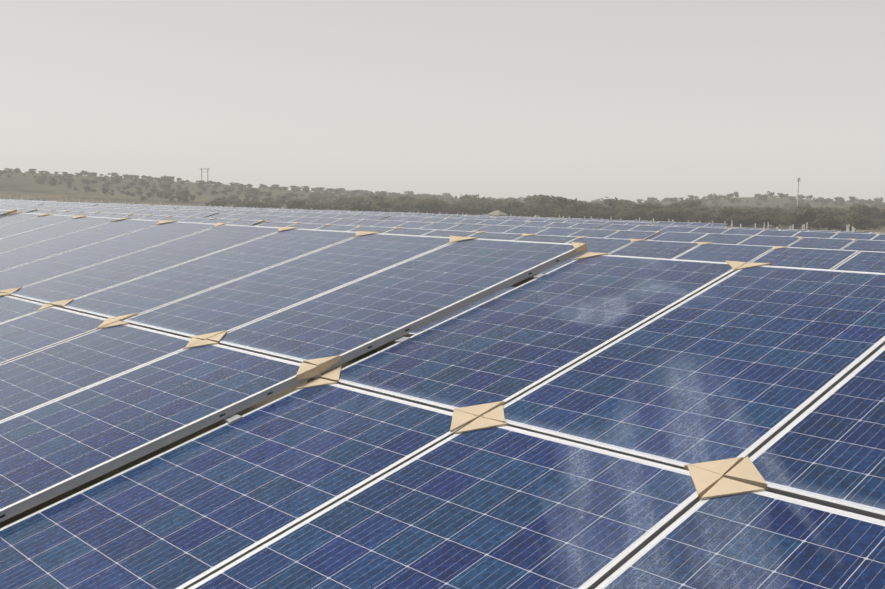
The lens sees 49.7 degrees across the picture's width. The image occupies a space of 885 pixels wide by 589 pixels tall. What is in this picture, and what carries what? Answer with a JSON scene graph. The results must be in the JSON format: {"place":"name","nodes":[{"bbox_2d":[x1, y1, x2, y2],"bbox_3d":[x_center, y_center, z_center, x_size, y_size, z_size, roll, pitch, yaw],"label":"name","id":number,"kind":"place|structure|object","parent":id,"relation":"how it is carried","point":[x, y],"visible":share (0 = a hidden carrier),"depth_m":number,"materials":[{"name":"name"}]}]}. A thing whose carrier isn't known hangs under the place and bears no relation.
{"place":"outdoors","nodes":[
{"label":"outdoors","id":0,"kind":"place"},
{"bbox_2d":[0,172,884,527],"bbox_3d":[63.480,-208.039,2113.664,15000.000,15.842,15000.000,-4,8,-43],"label":"ground","id":1,"kind":"structure","parent":0,"point":[26,186],"depth_m":287.45,"materials":[{"name":"soil"}]},
{"bbox_2d":[0,193,854,231],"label":"bare posts","id":2,"kind":"object","parent":1,"relation":"on","point":[847,226],"visible":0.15,"depth_m":81.68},
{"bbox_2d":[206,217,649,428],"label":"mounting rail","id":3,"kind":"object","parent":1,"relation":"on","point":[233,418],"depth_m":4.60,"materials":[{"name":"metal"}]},
{"bbox_2d":[0,260,558,517],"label":"frame mounting slots","id":4,"kind":"object","parent":3,"relation":"on","point":[4,515],"visible":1,"depth_m":4.13,"materials":[{"name":"grey"}]},
{"bbox_2d":[0,199,884,588],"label":"solar panels","id":5,"kind":"object","parent":3,"relation":"on","point":[626,379],"visible":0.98,"depth_m":3.75,"materials":[{"name":"glass"}]},
{"bbox_2d":[0,202,879,499],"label":"cardboard corner protectors","id":6,"kind":"object","parent":5,"relation":"on","point":[730,476],"visible":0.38,"depth_m":3.62,"materials":[{"name":"beige cardboard"}]},
{"bbox_2d":[0,168,884,230],"bbox_3d":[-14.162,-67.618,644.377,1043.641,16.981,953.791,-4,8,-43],"label":"scrub trees","id":7,"kind":"object","parent":1,"relation":"on","point":[690,209],"visible":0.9,"depth_m":216.05,"materials":[{"name":"green plant"}]},
{"bbox_2d":[486,211,508,215],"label":"dirt mound","id":8,"kind":"object","parent":1,"relation":"on","point":[496,213],"visible":0.44,"depth_m":138.59,"materials":[{"name":"beige soil"}]},
{"bbox_2d":[797,178,799,205],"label":"telecom mast","id":9,"kind":"object","parent":1,"relation":"on","point":[798,180],"visible":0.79,"depth_m":307.49,"materials":[{"name":"silver metal"}]},
{"bbox_2d":[0,0,884,202],"label":"sky","id":10,"kind":"structure","parent":0,"point":[583,100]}
]}

